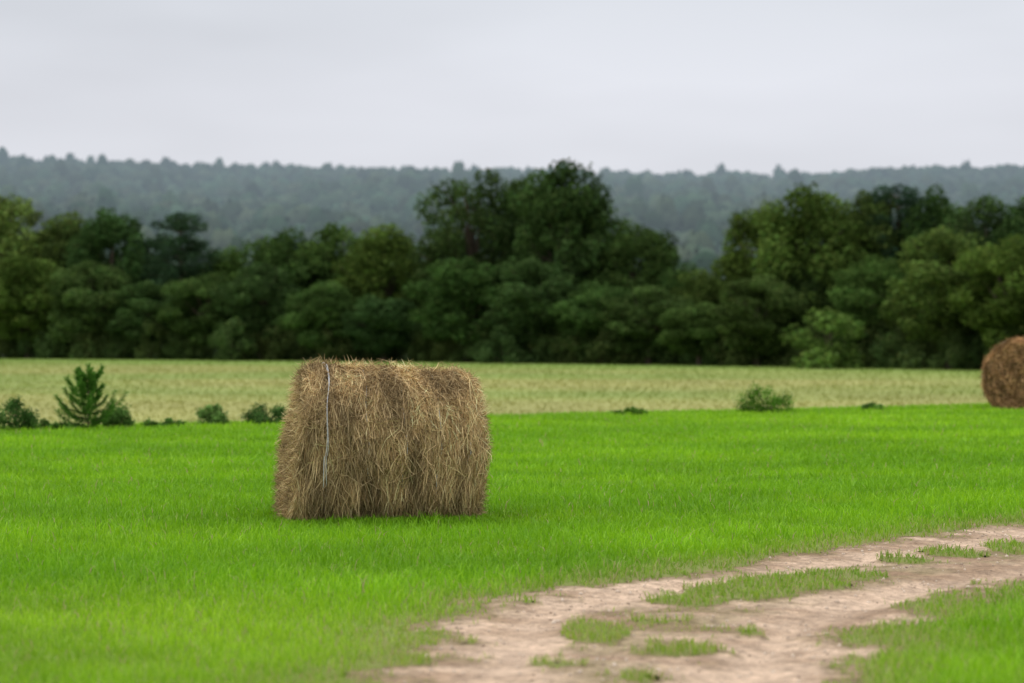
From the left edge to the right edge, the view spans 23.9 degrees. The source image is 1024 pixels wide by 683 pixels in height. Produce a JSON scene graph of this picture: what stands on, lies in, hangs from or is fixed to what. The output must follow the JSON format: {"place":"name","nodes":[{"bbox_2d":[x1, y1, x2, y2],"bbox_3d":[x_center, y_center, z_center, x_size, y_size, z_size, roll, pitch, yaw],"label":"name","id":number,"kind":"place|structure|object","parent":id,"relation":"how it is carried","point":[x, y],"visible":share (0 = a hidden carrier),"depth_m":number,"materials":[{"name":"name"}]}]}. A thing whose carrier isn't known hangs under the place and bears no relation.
{"place":"outdoors","nodes":[
{"label":"outdoors","id":0,"kind":"place"},
{"bbox_2d":[0,358,986,425],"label":"dry meadow grass","id":1,"kind":"structure","parent":0,"point":[160,369],"depth_m":119.61,"materials":[{"name":"plant"}]},
{"bbox_2d":[0,402,1023,682],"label":"grass","id":2,"kind":"structure","parent":0,"point":[744,440],"depth_m":20.33,"materials":[{"name":"green plant"}]},
{"bbox_2d":[0,350,1023,682],"bbox_3d":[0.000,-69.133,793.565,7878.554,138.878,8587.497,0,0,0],"label":"ground","id":3,"kind":"structure","parent":0,"point":[530,406],"depth_m":80.60,"materials":[{"name":"plant"}]},
{"bbox_2d":[0,395,39,431],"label":"shrub","id":4,"kind":"object","parent":3,"relation":"on","point":[12,407],"visible":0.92,"depth_m":42.74,"materials":[{"name":"green plant"}]},
{"bbox_2d":[0,193,70,357],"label":"oak tree","id":5,"kind":"object","parent":3,"relation":"on","point":[12,241],"visible":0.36,"depth_m":254.96,"materials":[{"name":"green plant"}]},
{"bbox_2d":[0,252,71,358],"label":"oak tree","id":6,"kind":"object","parent":3,"relation":"on","point":[33,277],"visible":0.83,"depth_m":245.34,"materials":[{"name":"green plant"}]},
{"bbox_2d":[22,418,87,431],"bbox_3d":[-8.169,1.503,43.048,1.188,0.304,1.158,0,0,0],"label":"shrub","id":7,"kind":"object","parent":3,"relation":"on","point":[55,424],"visible":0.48,"depth_m":42.88,"materials":[{"name":"green plant"}]},
{"bbox_2d":[14,210,117,328],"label":"oak tree","id":8,"kind":"object","parent":3,"relation":"on","point":[71,227],"visible":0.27,"depth_m":253.92,"materials":[{"name":"green plant"}]},
{"bbox_2d":[46,260,130,354],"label":"oak tree","id":9,"kind":"object","parent":3,"relation":"on","point":[77,292],"visible":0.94,"depth_m":239.04,"materials":[{"name":"green plant"}]},
{"bbox_2d":[53,362,128,427],"bbox_3d":[-7.571,0.993,43.257,1.336,1.256,1.160,0,0,21],"label":"pine sapling","id":10,"kind":"object","parent":3,"relation":"on","point":[87,380],"visible":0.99,"depth_m":43.20,"materials":[{"name":"green plant"}]},
{"bbox_2d":[63,207,151,319],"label":"oak tree","id":11,"kind":"object","parent":3,"relation":"on","point":[102,233],"visible":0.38,"depth_m":249.30,"materials":[{"name":"green plant"}]},
{"bbox_2d":[100,403,135,427],"bbox_3d":[-7.189,1.369,44.193,0.710,0.558,0.701,0,0,0],"label":"shrub","id":12,"kind":"object","parent":3,"relation":"on","point":[119,416],"visible":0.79,"depth_m":44.03,"materials":[{"name":"green plant"}]},
{"bbox_2d":[104,279,186,359],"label":"oak tree","id":13,"kind":"object","parent":3,"relation":"on","point":[150,306],"visible":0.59,"depth_m":235.37,"materials":[{"name":"green plant"}]},
{"bbox_2d":[131,236,169,295],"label":"pine tree","id":14,"kind":"object","parent":3,"relation":"on","point":[146,247],"visible":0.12,"depth_m":250.92,"materials":[{"name":"green plant"}]},
{"bbox_2d":[140,417,185,427],"bbox_3d":[-6.472,1.516,44.371,0.876,0.264,0.746,0,0,39],"label":"shrub","id":15,"kind":"object","parent":3,"relation":"on","point":[168,420],"visible":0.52,"depth_m":44.30,"materials":[{"name":"green plant"}]},
{"bbox_2d":[131,212,226,320],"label":"pine tree","id":16,"kind":"object","parent":3,"relation":"on","point":[179,253],"visible":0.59,"depth_m":239.84,"materials":[{"name":"green plant"}]},
{"bbox_2d":[152,271,255,359],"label":"oak tree","id":17,"kind":"object","parent":3,"relation":"on","point":[201,323],"visible":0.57,"depth_m":230.72,"materials":[{"name":"green plant"}]},
{"bbox_2d":[194,403,230,425],"bbox_3d":[-5.615,1.395,45.383,0.701,0.490,0.688,0,0,0],"label":"shrub","id":18,"kind":"object","parent":3,"relation":"on","point":[209,413],"visible":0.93,"depth_m":45.27,"materials":[{"name":"green plant"}]},
{"bbox_2d":[191,245,251,316],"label":"oak tree","id":19,"kind":"object","parent":3,"relation":"on","point":[230,264],"visible":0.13,"depth_m":241.60,"materials":[{"name":"green plant"}]},
{"bbox_2d":[209,316,257,360],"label":"shrub","id":20,"kind":"object","parent":3,"relation":"on","point":[226,352],"visible":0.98,"depth_m":224.60,"materials":[{"name":"green plant"}]},
{"bbox_2d":[208,262,305,360],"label":"oak tree","id":21,"kind":"object","parent":3,"relation":"on","point":[247,291],"visible":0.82,"depth_m":227.10,"materials":[{"name":"green plant"}]},
{"bbox_2d":[237,402,286,424],"bbox_3d":[-4.627,1.386,45.978,1.010,0.505,0.985,0,0,42],"label":"shrub","id":22,"kind":"object","parent":3,"relation":"on","point":[256,414],"visible":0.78,"depth_m":45.84,"materials":[{"name":"green plant"}]},
{"bbox_2d":[235,226,338,359],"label":"oak tree","id":23,"kind":"object","parent":3,"relation":"on","point":[276,251],"visible":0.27,"depth_m":231.62,"materials":[{"name":"green plant"}]},
{"bbox_2d":[273,280,360,360],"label":"oak tree","id":24,"kind":"object","parent":3,"relation":"on","point":[328,303],"visible":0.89,"depth_m":219.03,"materials":[{"name":"green plant"}]},
{"bbox_2d":[281,222,385,359],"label":"oak tree","id":25,"kind":"object","parent":3,"relation":"on","point":[325,248],"visible":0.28,"depth_m":231.82,"materials":[{"name":"green plant"}]},
{"bbox_2d":[339,294,417,361],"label":"oak tree","id":26,"kind":"object","parent":3,"relation":"on","point":[380,322],"visible":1,"depth_m":214.19,"materials":[{"name":"green plant"}]},
{"bbox_2d":[327,222,430,326],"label":"oak tree","id":27,"kind":"object","parent":3,"relation":"on","point":[377,257],"visible":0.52,"depth_m":225.80,"materials":[{"name":"green plant"}]},
{"bbox_2d":[269,354,493,522],"bbox_3d":[-1.230,0.910,22.395,2.045,1.609,1.808,0,0,-11],"label":"hay bale","id":28,"kind":"object","parent":3,"relation":"on","point":[370,440],"visible":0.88,"depth_m":21.74,"materials":[{"name":"plant"}]},
{"bbox_2d":[274,513,503,527],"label":"grass tufts","id":29,"kind":"object","parent":3,"relation":"on","point":[494,519],"visible":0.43,"depth_m":21.62,"materials":[{"name":"green plant"}]},
{"bbox_2d":[394,292,427,348],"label":"oak tree","id":30,"kind":"object","parent":3,"relation":"on","point":[417,303],"visible":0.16,"depth_m":224.50,"materials":[{"name":"green plant"}]},
{"bbox_2d":[400,256,523,362],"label":"oak tree","id":31,"kind":"object","parent":3,"relation":"on","point":[457,283],"visible":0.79,"depth_m":208.46,"materials":[{"name":"green plant"}]},
{"bbox_2d":[406,167,520,360],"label":"oak tree","id":32,"kind":"object","parent":3,"relation":"on","point":[448,242],"visible":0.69,"depth_m":218.37,"materials":[{"name":"green plant"}]},
{"bbox_2d":[473,329,533,363],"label":"shrub","id":33,"kind":"object","parent":3,"relation":"on","point":[486,355],"visible":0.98,"depth_m":202.00,"materials":[{"name":"green plant"}]},
{"bbox_2d":[0,146,1023,349],"bbox_3d":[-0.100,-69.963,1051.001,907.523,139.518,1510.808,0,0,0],"label":"distant woodland","id":34,"kind":"object","parent":3,"relation":"on","point":[235,204],"visible":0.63,"depth_m":1067.73,"materials":[{"name":"green plant"}]},
{"bbox_2d":[0,296,1023,369],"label":"undergrowth","id":35,"kind":"object","parent":3,"relation":"on","point":[894,348],"visible":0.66,"depth_m":203.11,"materials":[{"name":"green plant"}]},
{"bbox_2d":[476,175,556,350],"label":"oak tree","id":36,"kind":"object","parent":3,"relation":"on","point":[508,223],"visible":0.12,"depth_m":217.11,"materials":[{"name":"green plant"}]},
{"bbox_2d":[482,257,595,360],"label":"oak tree","id":37,"kind":"object","parent":3,"relation":"on","point":[513,286],"visible":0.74,"depth_m":202.66,"materials":[{"name":"green plant"}]},
{"bbox_2d":[492,157,630,362],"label":"oak tree","id":38,"kind":"object","parent":3,"relation":"on","point":[562,213],"visible":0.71,"depth_m":208.67,"materials":[{"name":"green plant"}]},
{"bbox_2d":[570,192,620,311],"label":"oak tree","id":39,"kind":"object","parent":3,"relation":"on","point":[596,235],"visible":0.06,"depth_m":213.13,"materials":[{"name":"green plant"}]},
{"bbox_2d":[547,280,645,363],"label":"oak tree","id":40,"kind":"object","parent":3,"relation":"on","point":[571,311],"visible":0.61,"depth_m":198.14,"materials":[{"name":"green plant"}]},
{"bbox_2d":[607,406,648,415],"bbox_3d":[2.422,1.472,50.612,0.883,0.272,0.793,0,0,0],"label":"shrub","id":41,"kind":"object","parent":3,"relation":"on","point":[632,409],"visible":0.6,"depth_m":50.38,"materials":[{"name":"green plant"}]},
{"bbox_2d":[585,219,678,325],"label":"oak tree","id":42,"kind":"object","parent":3,"relation":"on","point":[641,246],"visible":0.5,"depth_m":206.84,"materials":[{"name":"green plant"}]},
{"bbox_2d":[596,285,696,364],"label":"oak tree","id":43,"kind":"object","parent":3,"relation":"on","point":[633,319],"visible":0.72,"depth_m":193.40,"materials":[{"name":"green plant"}]},
{"bbox_2d":[636,264,681,349],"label":"oak tree","id":44,"kind":"object","parent":3,"relation":"on","point":[678,267],"visible":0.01,"depth_m":224.43,"materials":[{"name":"green plant"}]},
{"bbox_2d":[633,242,697,315],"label":"oak tree","id":45,"kind":"object","parent":3,"relation":"on","point":[669,275],"visible":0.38,"depth_m":206.67,"materials":[{"name":"green plant"}]},
{"bbox_2d":[656,302,728,365],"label":"oak tree","id":46,"kind":"object","parent":3,"relation":"on","point":[701,321],"visible":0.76,"depth_m":186.88,"materials":[{"name":"green plant"}]},
{"bbox_2d":[670,268,725,362],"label":"oak tree","id":47,"kind":"object","parent":3,"relation":"on","point":[704,287],"visible":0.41,"depth_m":202.01,"materials":[{"name":"green plant"}]},
{"bbox_2d":[709,199,802,316],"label":"oak tree","id":48,"kind":"object","parent":3,"relation":"on","point":[735,265],"visible":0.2,"depth_m":196.60,"materials":[{"name":"green plant"}]},
{"bbox_2d":[706,273,809,366],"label":"oak tree","id":49,"kind":"object","parent":3,"relation":"on","point":[765,330],"visible":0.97,"depth_m":182.76,"materials":[{"name":"green plant"}]},
{"bbox_2d":[732,381,800,413],"bbox_3d":[5.468,1.229,52.049,1.364,0.775,1.335,0,0,-24],"label":"shrub","id":50,"kind":"object","parent":3,"relation":"on","point":[777,401],"visible":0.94,"depth_m":51.92,"materials":[{"name":"green plant"}]},
{"bbox_2d":[760,261,841,352],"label":"oak tree","id":51,"kind":"object","parent":3,"relation":"on","point":[809,283],"visible":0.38,"depth_m":186.68,"materials":[{"name":"green plant"}]},
{"bbox_2d":[748,181,881,336],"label":"oak tree","id":52,"kind":"object","parent":3,"relation":"on","point":[814,220],"visible":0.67,"depth_m":187.64,"materials":[{"name":"green plant"}]},
{"bbox_2d":[778,307,866,368],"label":"shrub","id":53,"kind":"object","parent":3,"relation":"on","point":[830,355],"visible":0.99,"depth_m":172.32,"materials":[{"name":"green plant"}]},
{"bbox_2d":[802,189,913,309],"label":"oak tree","id":54,"kind":"object","parent":3,"relation":"on","point":[864,212],"visible":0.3,"depth_m":189.50,"materials":[{"name":"green plant"}]},
{"bbox_2d":[861,401,882,410],"bbox_3d":[8.130,1.489,54.703,0.534,0.266,0.553,0,0,0],"label":"shrub","id":55,"kind":"object","parent":3,"relation":"on","point":[871,404],"visible":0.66,"depth_m":54.59,"materials":[{"name":"green plant"}]},
{"bbox_2d":[825,254,930,367],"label":"oak tree","id":56,"kind":"object","parent":3,"relation":"on","point":[875,274],"visible":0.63,"depth_m":177.83,"materials":[{"name":"green plant"}]},
{"bbox_2d":[859,183,937,306],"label":"pine tree","id":57,"kind":"object","parent":3,"relation":"on","point":[908,199],"visible":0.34,"depth_m":189.50,"materials":[{"name":"green plant"}]},
{"bbox_2d":[894,183,980,308],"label":"oak tree","id":58,"kind":"object","parent":3,"relation":"on","point":[933,204],"visible":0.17,"depth_m":188.32,"materials":[{"name":"green plant"}]},
{"bbox_2d":[878,225,1020,368],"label":"oak tree","id":59,"kind":"object","parent":3,"relation":"on","point":[921,264],"visible":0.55,"depth_m":168.66,"materials":[{"name":"green plant"}]},
{"bbox_2d":[928,192,1013,302],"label":"oak tree","id":60,"kind":"object","parent":3,"relation":"on","point":[984,218],"visible":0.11,"depth_m":182.80,"materials":[{"name":"green plant"}]},
{"bbox_2d":[947,232,1023,347],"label":"oak tree","id":61,"kind":"object","parent":3,"relation":"on","point":[1002,270],"visible":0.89,"depth_m":162.00,"materials":[{"name":"green plant"}]},
{"bbox_2d":[974,196,1023,284],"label":"oak tree","id":62,"kind":"object","parent":3,"relation":"on","point":[1015,226],"visible":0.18,"depth_m":178.37,"materials":[{"name":"green plant"}]},
{"bbox_2d":[978,336,1023,409],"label":"hay bale","id":63,"kind":"object","parent":3,"relation":"on","point":[1002,381],"visible":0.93,"depth_m":54.60,"materials":[{"name":"plant"}]},
{"bbox_2d":[0,0,1023,177],"label":"sky","id":64,"kind":"structure","parent":0,"point":[661,87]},
{"bbox_2d":[345,523,1023,682],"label":"dirt road","id":65,"kind":"structure","parent":0,"point":[810,609],"depth_m":14.55,"materials":[{"name":"beige soil"}]}
]}

